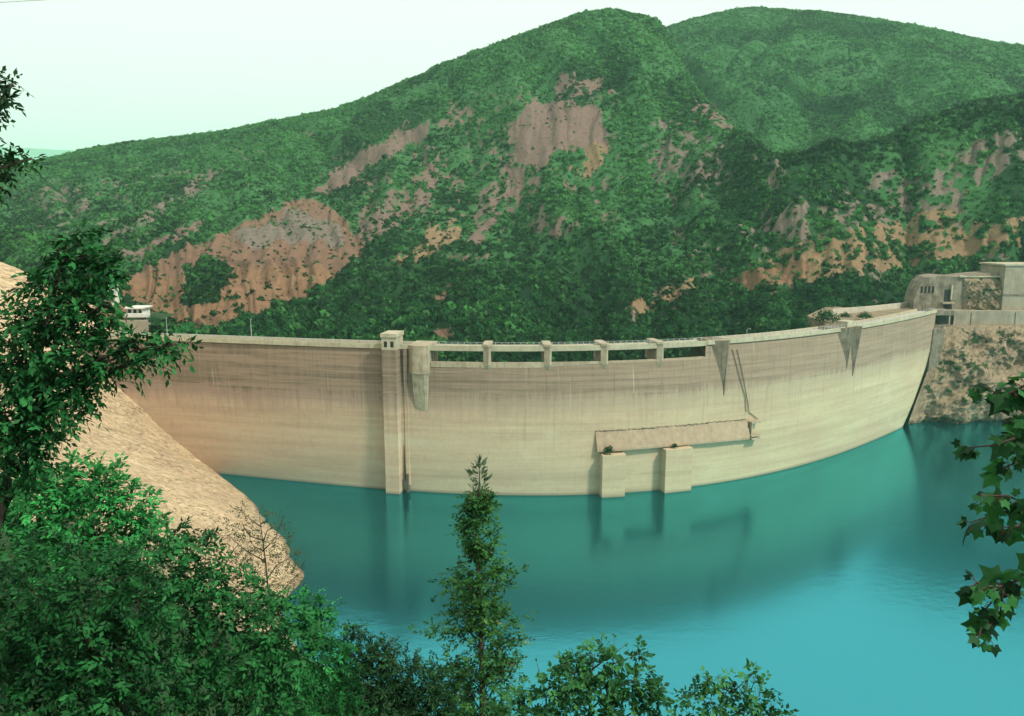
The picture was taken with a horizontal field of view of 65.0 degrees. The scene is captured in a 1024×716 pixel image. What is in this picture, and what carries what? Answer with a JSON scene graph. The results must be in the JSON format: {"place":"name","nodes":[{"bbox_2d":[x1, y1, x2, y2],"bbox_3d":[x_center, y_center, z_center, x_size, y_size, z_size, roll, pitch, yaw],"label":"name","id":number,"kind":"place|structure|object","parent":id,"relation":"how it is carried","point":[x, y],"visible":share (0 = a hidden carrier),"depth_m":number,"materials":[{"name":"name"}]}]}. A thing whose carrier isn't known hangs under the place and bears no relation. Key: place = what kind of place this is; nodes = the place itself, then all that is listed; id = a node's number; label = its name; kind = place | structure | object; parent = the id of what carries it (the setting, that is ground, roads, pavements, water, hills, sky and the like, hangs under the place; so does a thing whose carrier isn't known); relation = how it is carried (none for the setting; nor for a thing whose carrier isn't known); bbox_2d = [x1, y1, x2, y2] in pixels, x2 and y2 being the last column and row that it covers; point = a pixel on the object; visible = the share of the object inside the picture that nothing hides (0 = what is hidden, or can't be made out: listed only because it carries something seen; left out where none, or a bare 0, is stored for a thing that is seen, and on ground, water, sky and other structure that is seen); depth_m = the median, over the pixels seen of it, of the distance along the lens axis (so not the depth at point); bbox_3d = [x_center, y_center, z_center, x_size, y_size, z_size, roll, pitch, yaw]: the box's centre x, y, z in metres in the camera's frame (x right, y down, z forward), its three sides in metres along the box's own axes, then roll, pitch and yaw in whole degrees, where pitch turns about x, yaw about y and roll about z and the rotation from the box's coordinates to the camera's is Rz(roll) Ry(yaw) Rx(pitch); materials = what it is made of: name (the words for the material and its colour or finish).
{"place":"outdoors","nodes":[
{"label":"outdoors","id":0,"kind":"place"},
{"bbox_2d":[0,147,75,164],"bbox_3d":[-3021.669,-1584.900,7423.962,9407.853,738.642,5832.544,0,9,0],"label":"distant hills","id":1,"kind":"structure","parent":0,"point":[33,152],"depth_m":7425.04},
{"bbox_2d":[0,262,413,715],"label":"rocky bank","id":2,"kind":"structure","parent":0,"point":[190,484],"depth_m":169.30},
{"bbox_2d":[0,66,46,209],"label":"overhanging tree","id":3,"kind":"object","parent":2,"relation":"on","point":[9,161],"visible":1,"depth_m":8.71,"materials":[{"name":"green plant"}]},
{"bbox_2d":[0,448,173,715],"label":"bright shrub","id":4,"kind":"object","parent":2,"relation":"on","point":[85,503],"visible":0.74,"depth_m":24.76,"materials":[{"name":"green plant"}]},
{"bbox_2d":[0,218,203,532],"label":"broadleaf tree","id":5,"kind":"object","parent":2,"relation":"on","point":[39,374],"visible":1,"depth_m":13.52,"materials":[{"name":"green plant"}]},
{"bbox_2d":[0,517,216,715],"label":"dark shrub","id":6,"kind":"object","parent":2,"relation":"on","point":[24,646],"visible":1,"depth_m":20.05,"materials":[{"name":"green plant"}]},
{"bbox_2d":[103,285,119,304],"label":"terrace house","id":7,"kind":"structure","parent":2,"relation":"on","point":[116,299],"depth_m":265.44,"materials":[{"name":"concrete"}]},
{"bbox_2d":[105,305,126,319],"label":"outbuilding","id":8,"kind":"structure","parent":2,"relation":"on","point":[123,309],"depth_m":250.54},
{"bbox_2d":[101,320,148,332],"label":"terrace wall","id":9,"kind":"structure","parent":2,"relation":"on","point":[139,326],"depth_m":241.31,"materials":[{"name":"concrete"}]},
{"bbox_2d":[124,305,152,323],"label":"terrace house","id":10,"kind":"structure","parent":2,"relation":"on","point":[138,312],"depth_m":247.63,"materials":[{"name":"paint"}]},
{"bbox_2d":[149,515,222,617],"bbox_3d":[-9.480,9.608,24.197,2.250,10.075,1.260,0,9,0],"label":"dark sprig","id":11,"kind":"object","parent":2,"relation":"on","point":[211,534],"visible":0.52,"depth_m":23.46,"materials":[{"name":"green plant"}]},
{"bbox_2d":[82,517,340,715],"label":"arching shrub","id":12,"kind":"object","parent":2,"relation":"on","point":[203,629],"visible":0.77,"depth_m":22.21,"materials":[{"name":"green plant"}]},
{"bbox_2d":[218,501,310,714],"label":"twiggy sapling","id":13,"kind":"object","parent":2,"relation":"on","point":[263,550],"visible":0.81,"depth_m":24.87,"materials":[{"name":"brown plant"}]},
{"bbox_2d":[238,579,377,715],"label":"pale shrub","id":14,"kind":"object","parent":2,"relation":"on","point":[329,647],"visible":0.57,"depth_m":24.60,"materials":[{"name":"green plant"}]},
{"bbox_2d":[310,618,475,715],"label":"olive shrub","id":15,"kind":"object","parent":2,"relation":"on","point":[398,691],"visible":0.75,"depth_m":27.92,"materials":[{"name":"green plant"}]},
{"bbox_2d":[408,454,539,715],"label":"pointed tree","id":16,"kind":"object","parent":2,"relation":"on","point":[478,505],"visible":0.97,"depth_m":21.07,"materials":[{"name":"green plant"}]},
{"bbox_2d":[79,308,936,497],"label":"arch dam","id":17,"kind":"structure","parent":2,"relation":"on","point":[391,412],"depth_m":214.86,"materials":[{"name":"concrete"}]},
{"bbox_2d":[603,445,612,455],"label":"weed tuft","id":18,"kind":"object","parent":17,"relation":"on","point":[608,449],"visible":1,"depth_m":207.91,"materials":[{"name":"green plant"}]},
{"bbox_2d":[487,632,673,715],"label":"round shrub","id":19,"kind":"object","parent":2,"relation":"on","point":[586,679],"visible":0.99,"depth_m":16.21,"materials":[{"name":"green plant"}]},
{"bbox_2d":[598,633,627,703],"bbox_3d":[2.005,8.560,16.908,0.658,5.978,0.406,8,13,41],"label":"upright shoot","id":20,"kind":"object","parent":2,"relation":"on","point":[625,645],"visible":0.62,"depth_m":16.41,"materials":[{"name":"green plant"}]},
{"bbox_2d":[694,665,760,714],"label":"leafy shoot","id":21,"kind":"object","parent":2,"relation":"on","point":[734,683],"visible":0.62,"depth_m":15.46,"materials":[{"name":"green plant"}]},
{"bbox_2d":[662,657,798,715],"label":"loose shrub","id":22,"kind":"object","parent":2,"relation":"on","point":[732,692],"visible":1,"depth_m":15.22,"materials":[{"name":"green plant"}]},
{"bbox_2d":[951,372,1023,657],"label":"maple tree","id":23,"kind":"object","parent":2,"relation":"on","point":[984,623],"visible":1,"depth_m":5.39,"materials":[{"name":"green plant"}]},
{"bbox_2d":[0,8,1023,410],"bbox_3d":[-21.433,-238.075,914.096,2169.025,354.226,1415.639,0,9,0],"label":"hills","id":24,"kind":"structure","parent":0,"point":[590,134],"depth_m":498.69,"materials":[{"name":"plant"}]},
{"bbox_2d":[146,315,162,323],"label":"bush","id":25,"kind":"object","parent":24,"relation":"on","point":[154,319],"visible":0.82,"depth_m":246.64,"materials":[{"name":"green plant"}]},
{"bbox_2d":[177,322,197,331],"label":"bush","id":26,"kind":"object","parent":24,"relation":"on","point":[185,327],"visible":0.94,"depth_m":240.73,"materials":[{"name":"green plant"}]},
{"bbox_2d":[225,323,234,332],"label":"scrub tree","id":27,"kind":"object","parent":24,"relation":"on","point":[230,330],"visible":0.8,"depth_m":276.44,"materials":[{"name":"green plant"}]},
{"bbox_2d":[233,323,248,332],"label":"scrub tree","id":28,"kind":"object","parent":24,"relation":"on","point":[243,327],"visible":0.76,"depth_m":278.22,"materials":[{"name":"green plant"}]},
{"bbox_2d":[232,328,250,335],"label":"scrub tree","id":29,"kind":"object","parent":24,"relation":"on","point":[238,332],"visible":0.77,"depth_m":274.63,"materials":[{"name":"green plant"}]},
{"bbox_2d":[238,311,260,323],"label":"scrub tree","id":30,"kind":"object","parent":24,"relation":"on","point":[244,318],"visible":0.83,"depth_m":289.17,"materials":[{"name":"green plant"}]},
{"bbox_2d":[246,311,257,321],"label":"scrub tree","id":31,"kind":"object","parent":24,"relation":"on","point":[252,315],"visible":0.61,"depth_m":291.65,"materials":[{"name":"green plant"}]},
{"bbox_2d":[246,317,263,327],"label":"scrub tree","id":32,"kind":"object","parent":24,"relation":"on","point":[256,323],"visible":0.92,"depth_m":287.27,"materials":[{"name":"green plant"}]},
{"bbox_2d":[252,327,265,335],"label":"scrub tree","id":33,"kind":"object","parent":24,"relation":"on","point":[261,332],"visible":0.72,"depth_m":278.68,"materials":[{"name":"green plant"}]},
{"bbox_2d":[262,314,276,322],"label":"scrub tree","id":34,"kind":"object","parent":24,"relation":"on","point":[272,320],"visible":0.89,"depth_m":294.60,"materials":[{"name":"green plant"}]},
{"bbox_2d":[265,321,277,328],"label":"scrub tree","id":35,"kind":"object","parent":24,"relation":"on","point":[270,324],"visible":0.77,"depth_m":292.03,"materials":[{"name":"green plant"}]},
{"bbox_2d":[270,310,280,316],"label":"scrub tree","id":36,"kind":"object","parent":24,"relation":"on","point":[278,312],"visible":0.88,"depth_m":299.80,"materials":[{"name":"green plant"}]},
{"bbox_2d":[270,327,287,335],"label":"scrub tree","id":37,"kind":"object","parent":24,"relation":"on","point":[278,332],"visible":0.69,"depth_m":283.52,"materials":[{"name":"green plant"}]},
{"bbox_2d":[292,296,304,304],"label":"scrub tree","id":38,"kind":"object","parent":24,"relation":"on","point":[300,300],"visible":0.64,"depth_m":332.20,"materials":[{"name":"green plant"}]},
{"bbox_2d":[290,316,307,326],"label":"scrub tree","id":39,"kind":"object","parent":24,"relation":"on","point":[302,323],"visible":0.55,"depth_m":301.18,"materials":[{"name":"green plant"}]},
{"bbox_2d":[296,307,305,314],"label":"scrub tree","id":40,"kind":"object","parent":24,"relation":"on","point":[298,310],"visible":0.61,"depth_m":317.85,"materials":[{"name":"green plant"}]},
{"bbox_2d":[297,327,307,334],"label":"scrub tree","id":41,"kind":"object","parent":24,"relation":"on","point":[303,330],"visible":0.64,"depth_m":297.12,"materials":[{"name":"green plant"}]},
{"bbox_2d":[306,329,321,338],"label":"scrub tree","id":42,"kind":"object","parent":24,"relation":"on","point":[313,334],"visible":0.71,"depth_m":292.88,"materials":[{"name":"green plant"}]},
{"bbox_2d":[309,299,321,306],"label":"scrub tree","id":43,"kind":"object","parent":24,"relation":"on","point":[316,302],"visible":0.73,"depth_m":335.86,"materials":[{"name":"green plant"}]},
{"bbox_2d":[310,312,325,319],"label":"scrub tree","id":44,"kind":"object","parent":24,"relation":"on","point":[315,317],"visible":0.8,"depth_m":317.85,"materials":[{"name":"green plant"}]},
{"bbox_2d":[319,317,334,326],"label":"scrub tree","id":45,"kind":"object","parent":24,"relation":"on","point":[329,322],"visible":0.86,"depth_m":312.13,"materials":[{"name":"green plant"}]},
{"bbox_2d":[332,323,350,335],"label":"scrub tree","id":46,"kind":"object","parent":24,"relation":"on","point":[337,330],"visible":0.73,"depth_m":296.18,"materials":[{"name":"green plant"}]},
{"bbox_2d":[342,268,355,275],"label":"scrub tree","id":47,"kind":"object","parent":24,"relation":"on","point":[348,272],"visible":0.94,"depth_m":376.06,"materials":[{"name":"green plant"}]},
{"bbox_2d":[348,326,364,335],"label":"scrub tree","id":48,"kind":"object","parent":24,"relation":"on","point":[358,330],"visible":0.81,"depth_m":292.87,"materials":[{"name":"green plant"}]},
{"bbox_2d":[359,331,374,339],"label":"scrub tree","id":49,"kind":"object","parent":24,"relation":"on","point":[364,335],"visible":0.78,"depth_m":291.03,"materials":[{"name":"green plant"}]},
{"bbox_2d":[365,305,379,315],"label":"scrub tree","id":50,"kind":"object","parent":24,"relation":"on","point":[375,310],"visible":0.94,"depth_m":313.94,"materials":[{"name":"green plant"}]},
{"bbox_2d":[368,313,380,318],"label":"scrub tree","id":51,"kind":"object","parent":24,"relation":"on","point":[373,316],"visible":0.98,"depth_m":311.80,"materials":[{"name":"green plant"}]},
{"bbox_2d":[374,326,384,333],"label":"scrub tree","id":52,"kind":"object","parent":24,"relation":"on","point":[379,331],"visible":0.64,"depth_m":304.16,"materials":[{"name":"green plant"}]},
{"bbox_2d":[376,315,388,324],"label":"scrub tree","id":53,"kind":"object","parent":24,"relation":"on","point":[383,321],"visible":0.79,"depth_m":312.10,"materials":[{"name":"green plant"}]},
{"bbox_2d":[399,321,415,327],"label":"scrub tree","id":54,"kind":"object","parent":24,"relation":"on","point":[405,324],"visible":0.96,"depth_m":311.17,"materials":[{"name":"green plant"}]},
{"bbox_2d":[407,331,420,339],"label":"scrub tree","id":55,"kind":"object","parent":24,"relation":"on","point":[414,334],"visible":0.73,"depth_m":303.31,"materials":[{"name":"green plant"}]},
{"bbox_2d":[408,316,421,324],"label":"scrub tree","id":56,"kind":"object","parent":24,"relation":"on","point":[416,321],"visible":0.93,"depth_m":312.93,"materials":[{"name":"green plant"}]},
{"bbox_2d":[410,325,425,333],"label":"scrub tree","id":57,"kind":"object","parent":24,"relation":"on","point":[418,329],"visible":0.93,"depth_m":307.40,"materials":[{"name":"green plant"}]},
{"bbox_2d":[420,326,435,335],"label":"scrub tree","id":58,"kind":"object","parent":24,"relation":"on","point":[430,331],"visible":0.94,"depth_m":307.05,"materials":[{"name":"green plant"}]},
{"bbox_2d":[437,306,450,314],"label":"scrub tree","id":59,"kind":"object","parent":24,"relation":"on","point":[445,311],"visible":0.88,"depth_m":318.57,"materials":[{"name":"green plant"}]},
{"bbox_2d":[452,316,463,325],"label":"scrub tree","id":60,"kind":"object","parent":24,"relation":"on","point":[457,320],"visible":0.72,"depth_m":310.72,"materials":[{"name":"green plant"}]},
{"bbox_2d":[453,330,463,338],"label":"scrub tree","id":61,"kind":"object","parent":24,"relation":"on","point":[457,334],"visible":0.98,"depth_m":302.31,"materials":[{"name":"green plant"}]},
{"bbox_2d":[455,297,469,305],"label":"scrub tree","id":62,"kind":"object","parent":24,"relation":"on","point":[459,301],"visible":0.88,"depth_m":325.25,"materials":[{"name":"green plant"}]},
{"bbox_2d":[469,321,487,331],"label":"scrub tree","id":63,"kind":"object","parent":24,"relation":"on","point":[476,324],"visible":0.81,"depth_m":303.62,"materials":[{"name":"green plant"}]},
{"bbox_2d":[474,291,491,299],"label":"scrub tree","id":64,"kind":"object","parent":24,"relation":"on","point":[479,296],"visible":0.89,"depth_m":327.63,"materials":[{"name":"green plant"}]},
{"bbox_2d":[481,267,495,274],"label":"scrub tree","id":65,"kind":"object","parent":24,"relation":"on","point":[487,270],"visible":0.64,"depth_m":359.17,"materials":[{"name":"green plant"}]},
{"bbox_2d":[491,310,507,319],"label":"scrub tree","id":66,"kind":"object","parent":24,"relation":"on","point":[498,313],"visible":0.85,"depth_m":314.76,"materials":[{"name":"green plant"}]},
{"bbox_2d":[0,5,1023,361],"bbox_3d":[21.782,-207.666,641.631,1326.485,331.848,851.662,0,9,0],"label":"hillside scrub","id":67,"kind":"object","parent":24,"relation":"on","point":[404,241],"visible":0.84,"depth_m":506.42,"materials":[{"name":"green plant"}]},
{"bbox_2d":[509,283,520,290],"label":"scrub tree","id":68,"kind":"object","parent":24,"relation":"on","point":[516,287],"visible":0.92,"depth_m":342.40,"materials":[{"name":"green plant"}]},
{"bbox_2d":[521,329,532,340],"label":"scrub tree","id":69,"kind":"object","parent":24,"relation":"on","point":[529,336],"visible":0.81,"depth_m":313.27,"materials":[{"name":"green plant"}]},
{"bbox_2d":[551,334,566,341],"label":"scrub tree","id":70,"kind":"object","parent":24,"relation":"on","point":[555,337],"visible":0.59,"depth_m":311.75,"materials":[{"name":"green plant"}]},
{"bbox_2d":[556,315,568,322],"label":"scrub tree","id":71,"kind":"object","parent":24,"relation":"on","point":[563,319],"visible":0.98,"depth_m":341.13,"materials":[{"name":"green plant"}]},
{"bbox_2d":[621,314,631,322],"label":"scrub tree","id":72,"kind":"object","parent":24,"relation":"on","point":[626,319],"visible":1,"depth_m":329.91,"materials":[{"name":"green plant"}]},
{"bbox_2d":[658,325,675,335],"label":"scrub tree","id":73,"kind":"object","parent":24,"relation":"on","point":[667,330],"visible":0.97,"depth_m":332.14,"materials":[{"name":"green plant"}]},
{"bbox_2d":[680,295,694,302],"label":"scrub tree","id":74,"kind":"object","parent":24,"relation":"on","point":[686,299],"visible":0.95,"depth_m":351.02,"materials":[{"name":"green plant"}]},
{"bbox_2d":[689,331,702,338],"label":"scrub tree","id":75,"kind":"object","parent":24,"relation":"on","point":[695,335],"visible":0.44,"depth_m":318.50,"materials":[{"name":"green plant"}]},
{"bbox_2d":[705,327,716,335],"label":"scrub tree","id":76,"kind":"object","parent":24,"relation":"on","point":[711,332],"visible":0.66,"depth_m":322.90,"materials":[{"name":"green plant"}]},
{"bbox_2d":[716,301,729,310],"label":"scrub tree","id":77,"kind":"object","parent":24,"relation":"on","point":[722,306],"visible":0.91,"depth_m":357.44,"materials":[{"name":"green plant"}]},
{"bbox_2d":[762,261,771,268],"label":"scrub tree","id":78,"kind":"object","parent":24,"relation":"on","point":[766,265],"visible":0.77,"depth_m":361.15,"materials":[{"name":"green plant"}]},
{"bbox_2d":[762,304,779,312],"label":"scrub tree","id":79,"kind":"object","parent":24,"relation":"on","point":[770,307],"visible":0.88,"depth_m":314.25,"materials":[{"name":"green plant"}]},
{"bbox_2d":[770,288,785,297],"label":"scrub tree","id":80,"kind":"object","parent":24,"relation":"on","point":[780,295],"visible":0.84,"depth_m":326.24,"materials":[{"name":"green plant"}]},
{"bbox_2d":[778,310,791,317],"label":"scrub tree","id":81,"kind":"object","parent":24,"relation":"on","point":[785,314],"visible":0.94,"depth_m":314.46,"materials":[{"name":"green plant"}]},
{"bbox_2d":[788,316,811,328],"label":"bush","id":82,"kind":"object","parent":24,"relation":"on","point":[800,324],"visible":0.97,"depth_m":262.58,"materials":[{"name":"green plant"}]},
{"bbox_2d":[818,285,832,292],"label":"scrub tree","id":83,"kind":"object","parent":24,"relation":"on","point":[827,289],"visible":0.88,"depth_m":324.19,"materials":[{"name":"green plant"}]},
{"bbox_2d":[850,284,861,290],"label":"scrub tree","id":84,"kind":"object","parent":24,"relation":"on","point":[855,287],"visible":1,"depth_m":321.72,"materials":[{"name":"green plant"}]},
{"bbox_2d":[859,284,867,291],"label":"scrub tree","id":85,"kind":"object","parent":24,"relation":"on","point":[864,288],"visible":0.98,"depth_m":321.56,"materials":[{"name":"green plant"}]},
{"bbox_2d":[979,262,1023,309],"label":"concrete block","id":86,"kind":"structure","parent":24,"relation":"on","point":[1012,284],"depth_m":300.14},
{"bbox_2d":[0,0,1023,149],"label":"sky","id":87,"kind":"structure","parent":0,"point":[101,72],"materials":[{"name":"white"}]},
{"bbox_2d":[220,411,1023,715],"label":"water","id":88,"kind":"structure","parent":0,"point":[829,586],"depth_m":164.33,"materials":[{"name":"liquid"}]},
{"bbox_2d":[807,306,917,327],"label":"terrace","id":89,"kind":"structure","parent":0,"point":[872,313],"depth_m":286.51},
{"bbox_2d":[811,308,839,321],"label":"bush","id":90,"kind":"object","parent":89,"relation":"on","point":[823,316],"visible":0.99,"depth_m":261.88,"materials":[{"name":"green plant"}]},
{"bbox_2d":[821,296,836,305],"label":"scrub tree","id":91,"kind":"object","parent":89,"relation":"on","point":[827,300],"visible":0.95,"depth_m":315.45,"materials":[{"name":"green plant"}]},
{"bbox_2d":[831,300,844,306],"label":"scrub tree","id":92,"kind":"object","parent":89,"relation":"on","point":[839,303],"visible":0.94,"depth_m":313.75,"materials":[{"name":"green plant"}]},
{"bbox_2d":[839,312,851,317],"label":"bush","id":93,"kind":"object","parent":89,"relation":"on","point":[845,314],"visible":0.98,"depth_m":268.75,"materials":[{"name":"green plant"}]},
{"bbox_2d":[855,311,873,318],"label":"bush","id":94,"kind":"object","parent":89,"relation":"on","point":[863,315],"visible":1,"depth_m":268.42,"materials":[{"name":"green plant"}]},
{"bbox_2d":[831,302,908,314],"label":"terrace wall","id":95,"kind":"structure","parent":89,"relation":"on","point":[874,308],"depth_m":296.04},
{"bbox_2d":[862,299,878,305],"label":"scrub tree","id":96,"kind":"object","parent":89,"relation":"on","point":[872,303],"visible":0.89,"depth_m":314.45,"materials":[{"name":"green plant"}]},
{"bbox_2d":[904,271,1000,310],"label":"gallery house","id":97,"kind":"structure","parent":89,"relation":"on","point":[925,291],"depth_m":303.32,"materials":[{"name":"grey concrete"}]},
{"bbox_2d":[908,318,1023,423],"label":"rock cliff","id":98,"kind":"structure","parent":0,"point":[1010,361],"depth_m":290.45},
{"bbox_2d":[912,327,944,412],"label":"concrete abutment","id":99,"kind":"object","parent":98,"relation":"on","point":[936,347],"visible":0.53,"depth_m":290.69,"materials":[{"name":"concrete"}]},
{"bbox_2d":[925,308,953,328],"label":"access gallery","id":100,"kind":"object","parent":98,"relation":"on","point":[944,317],"visible":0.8,"depth_m":297.90,"materials":[{"name":"grey concrete"}]},
{"bbox_2d":[933,331,1022,419],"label":"cliff scrub","id":101,"kind":"object","parent":98,"relation":"on","point":[968,378],"visible":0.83,"depth_m":288.76,"materials":[{"name":"green plant"}]},
{"bbox_2d":[949,309,1023,324],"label":"retaining wall","id":102,"kind":"structure","parent":98,"relation":"on","point":[985,317],"depth_m":298.67,"materials":[{"name":"concrete"}]},
{"bbox_2d":[963,278,1001,309],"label":"rock outcrop","id":103,"kind":"object","parent":102,"relation":"on","point":[981,293],"visible":0.91,"depth_m":301.60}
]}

